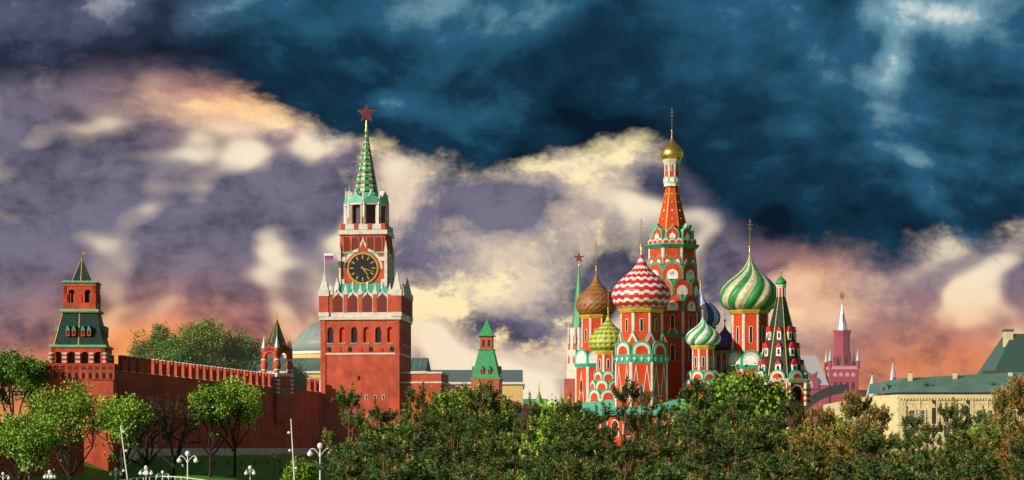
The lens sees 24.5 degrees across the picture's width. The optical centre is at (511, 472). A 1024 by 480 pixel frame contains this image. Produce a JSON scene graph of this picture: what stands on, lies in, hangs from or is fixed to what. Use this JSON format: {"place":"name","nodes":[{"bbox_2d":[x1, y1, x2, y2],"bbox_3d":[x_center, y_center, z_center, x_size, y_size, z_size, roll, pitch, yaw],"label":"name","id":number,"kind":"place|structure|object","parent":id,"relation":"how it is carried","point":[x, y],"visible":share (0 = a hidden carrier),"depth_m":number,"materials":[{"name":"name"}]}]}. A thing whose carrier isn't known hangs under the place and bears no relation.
{"place":"outdoors","nodes":[
{"label":"outdoors","id":0,"kind":"place"},
{"bbox_2d":[38,252,120,472],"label":"tower","id":1,"kind":"structure","parent":0,"point":[82,347],"depth_m":390.81,"materials":[{"name":"red brick"}]},
{"bbox_2d":[122,476,202,479],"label":"promenade railing","id":2,"kind":"object","parent":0,"point":[162,477],"visible":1,"depth_m":239.84,"materials":[{"name":"white metal"}]},
{"bbox_2d":[205,322,550,445],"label":"building","id":3,"kind":"structure","parent":0,"point":[306,349],"depth_m":618.36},
{"bbox_2d":[27,450,937,479],"bbox_3d":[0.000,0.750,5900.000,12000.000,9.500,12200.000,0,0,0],"label":"ground","id":4,"kind":"structure","parent":0,"point":[223,470],"depth_m":410.48,"materials":[{"name":"green plant"}]},
{"bbox_2d":[0,346,55,417],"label":"broadleaf tree","id":5,"kind":"object","parent":4,"relation":"on","point":[18,369],"visible":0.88,"depth_m":386.77,"materials":[{"name":"green plant"}]},
{"bbox_2d":[0,406,61,479],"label":"broadleaf tree","id":6,"kind":"object","parent":4,"relation":"on","point":[25,432],"visible":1,"depth_m":327.66,"materials":[{"name":"green plant"}]},
{"bbox_2d":[15,357,48,415],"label":"broadleaf tree","id":7,"kind":"object","parent":4,"relation":"on","point":[27,399],"visible":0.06,"depth_m":399.87,"materials":[{"name":"green plant"}]},
{"bbox_2d":[23,374,120,479],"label":"broadleaf tree","id":8,"kind":"object","parent":4,"relation":"on","point":[65,412],"visible":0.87,"depth_m":348.12,"materials":[{"name":"green plant"}]},
{"bbox_2d":[89,392,156,478],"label":"broadleaf tree","id":9,"kind":"object","parent":4,"relation":"on","point":[137,410],"visible":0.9,"depth_m":370.57,"materials":[{"name":"green plant"}]},
{"bbox_2d":[120,425,127,479],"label":"spotlight pole","id":10,"kind":"object","parent":4,"relation":"on","point":[126,450],"visible":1,"depth_m":299.94,"materials":[{"name":"white metal"}]},
{"bbox_2d":[122,396,170,479],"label":"bare tree","id":11,"kind":"object","parent":4,"relation":"on","point":[146,461],"visible":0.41,"depth_m":384.13,"materials":[{"name":"brown plant"}]},
{"bbox_2d":[142,391,200,479],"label":"bare tree","id":12,"kind":"object","parent":4,"relation":"on","point":[185,419],"visible":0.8,"depth_m":389.77,"materials":[{"name":"brown plant"}]},
{"bbox_2d":[177,451,198,476],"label":"street lamp","id":13,"kind":"object","parent":4,"relation":"on","point":[187,454],"visible":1,"depth_m":299.90,"materials":[{"name":"white metal"}]},
{"bbox_2d":[179,378,238,476],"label":"broadleaf tree","id":14,"kind":"object","parent":4,"relation":"on","point":[211,403],"visible":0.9,"depth_m":399.15,"materials":[{"name":"green plant"}]},
{"bbox_2d":[206,372,267,476],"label":"broadleaf tree","id":15,"kind":"object","parent":4,"relation":"on","point":[244,397],"visible":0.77,"depth_m":407.31,"materials":[{"name":"green plant"}]},
{"bbox_2d":[169,455,326,474],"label":"lawn floodlights","id":16,"kind":"object","parent":4,"relation":"on","point":[254,462],"visible":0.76,"depth_m":429.60,"materials":[{"name":"grey metal"}]},
{"bbox_2d":[0,355,530,479],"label":"wall","id":17,"kind":"structure","parent":4,"relation":"on","point":[149,377],"depth_m":429.97,"materials":[{"name":"red brick"}]},
{"bbox_2d":[125,321,186,358],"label":"willow tree","id":18,"kind":"object","parent":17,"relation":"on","point":[147,351],"visible":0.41,"depth_m":532.25,"materials":[{"name":"green plant"}]},
{"bbox_2d":[151,333,208,365],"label":"willow tree","id":19,"kind":"object","parent":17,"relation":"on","point":[185,355],"visible":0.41,"depth_m":527.50,"materials":[{"name":"green plant"}]},
{"bbox_2d":[173,316,241,368],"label":"willow tree","id":20,"kind":"object","parent":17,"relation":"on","point":[202,337],"visible":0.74,"depth_m":542.12,"materials":[{"name":"plant"}]},
{"bbox_2d":[214,327,266,371],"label":"willow tree","id":21,"kind":"object","parent":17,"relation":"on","point":[246,353],"visible":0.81,"depth_m":547.18,"materials":[{"name":"plant"}]},
{"bbox_2d":[260,316,293,421],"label":"tower","id":22,"kind":"structure","parent":17,"relation":"on","point":[276,347],"depth_m":466.69,"materials":[{"name":"brick"}]},
{"bbox_2d":[283,363,312,390],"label":"willow tree","id":23,"kind":"object","parent":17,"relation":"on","point":[300,381],"visible":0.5,"depth_m":558.71,"materials":[{"name":"green plant"}]},
{"bbox_2d":[287,419,297,479],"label":"spotlight pole","id":24,"kind":"object","parent":4,"relation":"on","point":[289,432],"visible":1,"depth_m":289.94,"materials":[{"name":"white metal"}]},
{"bbox_2d":[279,456,325,479],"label":"bush","id":25,"kind":"object","parent":4,"relation":"on","point":[305,471],"visible":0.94,"depth_m":299.06,"materials":[{"name":"green plant"}]},
{"bbox_2d":[307,443,328,479],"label":"street lamp","id":26,"kind":"object","parent":4,"relation":"on","point":[310,452],"visible":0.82,"depth_m":289.93,"materials":[{"name":"white metal"}]},
{"bbox_2d":[315,438,381,477],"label":"pine tree","id":27,"kind":"object","parent":4,"relation":"on","point":[339,453],"visible":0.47,"depth_m":101.51,"materials":[{"name":"green plant"}]},
{"bbox_2d":[322,381,375,479],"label":"pine tree","id":28,"kind":"object","parent":4,"relation":"on","point":[350,401],"visible":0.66,"depth_m":124.83,"materials":[{"name":"green plant"}]},
{"bbox_2d":[324,437,382,479],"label":"broadleaf tree","id":29,"kind":"object","parent":4,"relation":"on","point":[340,473],"visible":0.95,"depth_m":89.64,"materials":[{"name":"green plant"}]},
{"bbox_2d":[353,396,400,475],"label":"pine tree","id":30,"kind":"object","parent":4,"relation":"on","point":[380,414],"visible":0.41,"depth_m":140.04,"materials":[{"name":"green plant"}]},
{"bbox_2d":[352,433,404,479],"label":"pine tree","id":31,"kind":"object","parent":4,"relation":"on","point":[377,446],"visible":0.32,"depth_m":113.42,"materials":[{"name":"green plant"}]},
{"bbox_2d":[327,403,431,478],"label":"broadleaf tree","id":32,"kind":"object","parent":4,"relation":"on","point":[382,434],"visible":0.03,"depth_m":148.97,"materials":[{"name":"green plant"}]},
{"bbox_2d":[318,104,448,452],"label":"clock tower","id":33,"kind":"structure","parent":4,"relation":"on","point":[365,314],"depth_m":492.40,"materials":[{"name":"brick"}]},
{"bbox_2d":[367,452,444,479],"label":"broadleaf tree","id":34,"kind":"object","parent":4,"relation":"on","point":[417,468],"visible":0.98,"depth_m":65.68,"materials":[{"name":"green plant"}]},
{"bbox_2d":[375,420,443,479],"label":"tree","id":35,"kind":"object","parent":4,"relation":"on","point":[408,431],"visible":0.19,"depth_m":105.76,"materials":[{"name":"green plant"}]},
{"bbox_2d":[381,381,440,456],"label":"pine tree","id":36,"kind":"object","parent":4,"relation":"on","point":[426,417],"visible":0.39,"depth_m":129.75,"materials":[{"name":"green plant"}]},
{"bbox_2d":[381,432,451,479],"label":"tree","id":37,"kind":"object","parent":4,"relation":"on","point":[423,442],"visible":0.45,"depth_m":89.50,"materials":[{"name":"green plant"}]},
{"bbox_2d":[397,437,462,479],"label":"pine tree","id":38,"kind":"object","parent":4,"relation":"on","point":[437,451],"visible":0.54,"depth_m":86.95,"materials":[{"name":"green plant"}]},
{"bbox_2d":[433,404,477,477],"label":"pine tree","id":39,"kind":"object","parent":4,"relation":"on","point":[450,418],"visible":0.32,"depth_m":149.41,"materials":[{"name":"green plant"}]},
{"bbox_2d":[424,451,498,479],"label":"pine tree","id":40,"kind":"object","parent":4,"relation":"on","point":[460,472],"visible":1,"depth_m":60.40,"materials":[{"name":"green plant"}]},
{"bbox_2d":[430,415,496,479],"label":"pine tree","id":41,"kind":"object","parent":4,"relation":"on","point":[468,450],"visible":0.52,"depth_m":106.68,"materials":[{"name":"green plant"}]},
{"bbox_2d":[410,380,524,478],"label":"broadleaf tree","id":42,"kind":"object","parent":4,"relation":"on","point":[445,401],"visible":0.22,"depth_m":187.85,"materials":[{"name":"green plant"}]},
{"bbox_2d":[453,379,522,478],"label":"pine tree","id":43,"kind":"object","parent":4,"relation":"on","point":[483,395],"visible":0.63,"depth_m":135.08,"materials":[{"name":"plant"}]},
{"bbox_2d":[470,315,505,400],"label":"tower","id":44,"kind":"structure","parent":4,"relation":"on","point":[486,367],"depth_m":597.58,"materials":[{"name":"brick"}]},
{"bbox_2d":[464,432,528,479],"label":"pine tree","id":45,"kind":"object","parent":4,"relation":"on","point":[502,450],"visible":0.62,"depth_m":103.42,"materials":[{"name":"green plant"}]},
{"bbox_2d":[487,446,536,479],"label":"pine tree","id":46,"kind":"object","parent":4,"relation":"on","point":[504,464],"visible":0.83,"depth_m":83.01,"materials":[{"name":"green plant"}]},
{"bbox_2d":[511,390,549,479],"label":"pine tree","id":47,"kind":"object","parent":4,"relation":"on","point":[535,410],"visible":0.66,"depth_m":140.10,"materials":[{"name":"leaf"},{"name":"bark"}]},
{"bbox_2d":[507,455,563,479],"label":"broadleaf tree","id":48,"kind":"object","parent":4,"relation":"on","point":[551,469],"visible":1,"depth_m":67.74,"materials":[{"name":"green plant"}]},
{"bbox_2d":[516,394,603,479],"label":"broadleaf tree","id":49,"kind":"object","parent":4,"relation":"on","point":[545,418],"visible":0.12,"depth_m":178.53,"materials":[{"name":"green plant"}]},
{"bbox_2d":[533,430,599,479],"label":"tree","id":50,"kind":"object","parent":4,"relation":"on","point":[569,446],"visible":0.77,"depth_m":85.13,"materials":[{"name":"green plant"}]},
{"bbox_2d":[540,394,592,479],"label":"pine tree","id":51,"kind":"object","parent":4,"relation":"on","point":[575,409],"visible":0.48,"depth_m":149.55,"materials":[{"name":"green plant"}]},
{"bbox_2d":[532,413,603,479],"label":"pine tree","id":52,"kind":"object","parent":4,"relation":"on","point":[591,426],"visible":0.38,"depth_m":106.73,"materials":[{"name":"green plant"}]},
{"bbox_2d":[564,253,583,405],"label":"tower","id":53,"kind":"structure","parent":4,"relation":"on","point":[574,343],"depth_m":807.20,"materials":[{"name":"brick"}]},
{"bbox_2d":[557,433,620,479],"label":"pine tree","id":54,"kind":"object","parent":4,"relation":"on","point":[592,446],"visible":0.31,"depth_m":103.61,"materials":[{"name":"green plant"}]},
{"bbox_2d":[562,450,617,479],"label":"tree","id":55,"kind":"object","parent":4,"relation":"on","point":[592,470],"visible":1,"depth_m":65.75,"materials":[{"name":"green plant"}]},
{"bbox_2d":[573,403,621,477],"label":"pine tree","id":56,"kind":"object","parent":4,"relation":"on","point":[595,417],"visible":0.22,"depth_m":159.86,"materials":[{"name":"green plant"}]},
{"bbox_2d":[594,374,655,479],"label":"pine tree","id":57,"kind":"object","parent":4,"relation":"on","point":[622,396],"visible":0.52,"depth_m":120.11,"materials":[{"name":"plant"}]},
{"bbox_2d":[599,434,661,479],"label":"pine tree","id":58,"kind":"object","parent":4,"relation":"on","point":[631,475],"visible":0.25,"depth_m":104.72,"materials":[{"name":"green plant"}]},
{"bbox_2d":[598,433,664,479],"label":"broadleaf tree","id":59,"kind":"object","parent":4,"relation":"on","point":[634,451],"visible":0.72,"depth_m":78.32,"materials":[{"name":"green plant"}]},
{"bbox_2d":[621,384,675,479],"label":"pine tree","id":60,"kind":"object","parent":4,"relation":"on","point":[645,401],"visible":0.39,"depth_m":149.48,"materials":[{"name":"green plant"}]},
{"bbox_2d":[636,456,692,479],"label":"broadleaf tree","id":61,"kind":"object","parent":4,"relation":"on","point":[657,474],"visible":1,"depth_m":63.86,"materials":[{"name":"green plant"}]},
{"bbox_2d":[528,112,810,449],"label":"cathedral","id":62,"kind":"structure","parent":4,"relation":"on","point":[665,341],"depth_m":436.24,"materials":[{"name":"brick"}]},
{"bbox_2d":[641,432,699,479],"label":"pine tree","id":63,"kind":"object","parent":4,"relation":"on","point":[668,450],"visible":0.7,"depth_m":85.72,"materials":[{"name":"green plant"}]},
{"bbox_2d":[647,400,696,479],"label":"pine tree","id":64,"kind":"object","parent":4,"relation":"on","point":[671,412],"visible":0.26,"depth_m":169.77,"materials":[{"name":"green plant"}]},
{"bbox_2d":[661,376,736,479],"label":"pine tree","id":65,"kind":"object","parent":4,"relation":"on","point":[691,394],"visible":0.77,"depth_m":139.30,"materials":[{"name":"plant"}]},
{"bbox_2d":[665,423,733,479],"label":"pine tree","id":66,"kind":"object","parent":4,"relation":"on","point":[700,438],"visible":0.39,"depth_m":103.18,"materials":[{"name":"green plant"}]},
{"bbox_2d":[671,373,767,479],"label":"broadleaf tree","id":67,"kind":"object","parent":4,"relation":"on","point":[722,392],"visible":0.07,"depth_m":198.91,"materials":[{"name":"green plant"}]},
{"bbox_2d":[690,431,752,479],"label":"pine tree","id":68,"kind":"object","parent":4,"relation":"on","point":[712,453],"visible":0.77,"depth_m":78.91,"materials":[{"name":"green plant"}]},
{"bbox_2d":[690,403,759,478],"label":"pine tree","id":69,"kind":"object","parent":4,"relation":"on","point":[722,411],"visible":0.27,"depth_m":164.22,"materials":[{"name":"green plant"}]},
{"bbox_2d":[706,462,756,479],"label":"tree","id":70,"kind":"object","parent":4,"relation":"on","point":[715,476],"visible":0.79,"depth_m":68.03,"materials":[{"name":"green plant"}]},
{"bbox_2d":[714,383,769,478],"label":"pine tree","id":71,"kind":"object","parent":4,"relation":"on","point":[733,402],"visible":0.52,"depth_m":149.89,"materials":[{"name":"green plant"}]},
{"bbox_2d":[722,451,763,479],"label":"tree","id":72,"kind":"object","parent":4,"relation":"on","point":[751,461],"visible":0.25,"depth_m":89.67,"materials":[{"name":"green plant"}]},
{"bbox_2d":[704,363,795,461],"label":"broadleaf tree","id":73,"kind":"object","parent":4,"relation":"on","point":[768,396],"visible":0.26,"depth_m":208.12,"materials":[{"name":"green plant"}]},
{"bbox_2d":[723,415,779,476],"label":"pine tree","id":74,"kind":"object","parent":4,"relation":"on","point":[747,434],"visible":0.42,"depth_m":104.93,"materials":[{"name":"green plant"}]},
{"bbox_2d":[738,405,782,455],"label":"pine tree","id":75,"kind":"object","parent":4,"relation":"on","point":[765,418],"visible":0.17,"depth_m":169.41,"materials":[{"name":"green plant"}]},
{"bbox_2d":[738,413,806,479],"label":"pine tree","id":76,"kind":"object","parent":4,"relation":"on","point":[765,436],"visible":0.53,"depth_m":104.33,"materials":[{"name":"green plant"}]},
{"bbox_2d":[748,448,826,479],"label":"tree","id":77,"kind":"object","parent":4,"relation":"on","point":[771,465],"visible":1,"depth_m":62.52,"materials":[{"name":"green plant"}]},
{"bbox_2d":[776,395,807,475],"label":"pine tree","id":78,"kind":"object","parent":4,"relation":"on","point":[797,408],"visible":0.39,"depth_m":159.69,"materials":[{"name":"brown plant"}]},
{"bbox_2d":[772,443,835,479],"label":"pine tree","id":79,"kind":"object","parent":4,"relation":"on","point":[813,457],"visible":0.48,"depth_m":83.55,"materials":[{"name":"green plant"}]},
{"bbox_2d":[763,417,848,476],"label":"broadleaf tree","id":80,"kind":"object","parent":4,"relation":"on","point":[819,429],"visible":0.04,"depth_m":168.98,"materials":[{"name":"green plant"}]},
{"bbox_2d":[787,430,850,479],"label":"pine tree","id":81,"kind":"object","parent":4,"relation":"on","point":[820,442],"visible":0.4,"depth_m":110.57,"materials":[{"name":"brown plant"}]},
{"bbox_2d":[802,403,841,467],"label":"pine tree","id":82,"kind":"object","parent":4,"relation":"on","point":[827,418],"visible":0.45,"depth_m":149.93,"materials":[{"name":"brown plant"}]},
{"bbox_2d":[813,408,855,451],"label":"broadleaf tree","id":83,"kind":"object","parent":4,"relation":"on","point":[840,420],"visible":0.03,"depth_m":199.00,"materials":[{"name":"green plant"}]},
{"bbox_2d":[800,291,895,424],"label":"historical museum","id":84,"kind":"structure","parent":4,"relation":"on","point":[839,379],"depth_m":850.70,"materials":[{"name":"red brick"}]},
{"bbox_2d":[827,387,885,464],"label":"pine tree","id":85,"kind":"object","parent":4,"relation":"on","point":[855,404],"visible":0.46,"depth_m":139.49,"materials":[{"name":"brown plant"}]},
{"bbox_2d":[823,417,893,477],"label":"pine tree","id":86,"kind":"object","parent":4,"relation":"on","point":[855,430],"visible":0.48,"depth_m":105.22,"materials":[{"name":"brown plant"}]},
{"bbox_2d":[824,458,893,479],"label":"tree","id":87,"kind":"object","parent":4,"relation":"on","point":[842,469],"visible":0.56,"depth_m":66.91,"materials":[{"name":"green plant"}]},
{"bbox_2d":[826,425,910,479],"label":"pine tree","id":88,"kind":"object","parent":4,"relation":"on","point":[867,442],"visible":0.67,"depth_m":81.36,"materials":[{"name":"green plant"}]},
{"bbox_2d":[845,400,899,462],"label":"pine tree","id":89,"kind":"object","parent":4,"relation":"on","point":[883,415],"visible":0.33,"depth_m":149.92,"materials":[{"name":"brown plant"}]},
{"bbox_2d":[849,453,925,479],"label":"tree","id":90,"kind":"object","parent":4,"relation":"on","point":[871,470],"visible":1,"depth_m":63.41,"materials":[{"name":"green plant"}]},
{"bbox_2d":[882,426,930,479],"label":"pine tree","id":91,"kind":"object","parent":4,"relation":"on","point":[906,445],"visible":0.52,"depth_m":104.49,"materials":[{"name":"green plant"}]},
{"bbox_2d":[897,406,929,477],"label":"pine tree","id":92,"kind":"object","parent":4,"relation":"on","point":[907,420],"visible":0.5,"depth_m":159.53,"materials":[{"name":"green plant"}]},
{"bbox_2d":[823,329,1023,449],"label":"building","id":93,"kind":"structure","parent":4,"relation":"on","point":[923,396],"depth_m":605.83,"materials":[{"name":"beige paint"}]},
{"bbox_2d":[900,450,953,479],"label":"tree","id":94,"kind":"object","parent":4,"relation":"on","point":[926,465],"visible":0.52,"depth_m":90.30,"materials":[{"name":"green plant"}]},
{"bbox_2d":[913,417,943,478],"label":"pine tree","id":95,"kind":"object","parent":4,"relation":"on","point":[934,430],"visible":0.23,"depth_m":169.83,"materials":[{"name":"green plant"}]},
{"bbox_2d":[923,396,974,478],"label":"pine tree","id":96,"kind":"object","parent":4,"relation":"on","point":[952,413],"visible":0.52,"depth_m":139.67,"materials":[{"name":"green plant"}]},
{"bbox_2d":[921,433,990,479],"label":"pine tree","id":97,"kind":"object","parent":4,"relation":"on","point":[949,439],"visible":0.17,"depth_m":112.45,"materials":[{"name":"green plant"}]},
{"bbox_2d":[931,427,1001,479],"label":"pine tree","id":98,"kind":"object","parent":4,"relation":"on","point":[967,443],"visible":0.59,"depth_m":105.69,"materials":[{"name":"green plant"}]},
{"bbox_2d":[929,451,1004,479],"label":"tree","id":99,"kind":"object","parent":4,"relation":"on","point":[944,467],"visible":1,"depth_m":68.12,"materials":[{"name":"green plant"}]},
{"bbox_2d":[961,444,1010,479],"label":"tree","id":100,"kind":"object","parent":4,"relation":"on","point":[975,455],"visible":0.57,"depth_m":79.00,"materials":[{"name":"green plant"}]},
{"bbox_2d":[956,415,1023,477],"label":"broadleaf tree","id":101,"kind":"object","parent":4,"relation":"on","point":[977,428],"visible":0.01,"depth_m":159.08,"materials":[{"name":"green plant"}]},
{"bbox_2d":[973,405,1008,477],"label":"pine tree","id":102,"kind":"object","parent":4,"relation":"on","point":[982,415],"visible":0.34,"depth_m":149.81,"materials":[{"name":"green plant"}]},
{"bbox_2d":[980,384,1023,479],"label":"pine tree","id":103,"kind":"object","parent":4,"relation":"on","point":[1003,400],"visible":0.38,"depth_m":129.99,"materials":[{"name":"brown plant"}]},
{"bbox_2d":[994,374,1023,479],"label":"pine tree","id":104,"kind":"object","parent":4,"relation":"on","point":[1016,400],"visible":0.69,"depth_m":120.06,"materials":[{"name":"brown plant"}]},
{"bbox_2d":[1005,439,1023,473],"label":"pine tree","id":105,"kind":"object","parent":4,"relation":"on","point":[1018,449],"visible":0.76,"depth_m":80.71,"materials":[{"name":"green plant"}]},
{"bbox_2d":[1008,454,1023,479],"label":"tree","id":106,"kind":"object","parent":4,"relation":"on","point":[1013,461],"visible":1,"depth_m":69.44,"materials":[{"name":"green plant"}]},
{"bbox_2d":[1010,426,1023,479],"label":"pine tree","id":107,"kind":"object","parent":4,"relation":"on","point":[1020,459],"visible":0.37,"depth_m":110.01,"materials":[{"name":"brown plant"}]},
{"bbox_2d":[0,0,1023,417],"label":"sky","id":108,"kind":"structure","parent":0,"point":[200,157],"materials":[{"name":"blue"}]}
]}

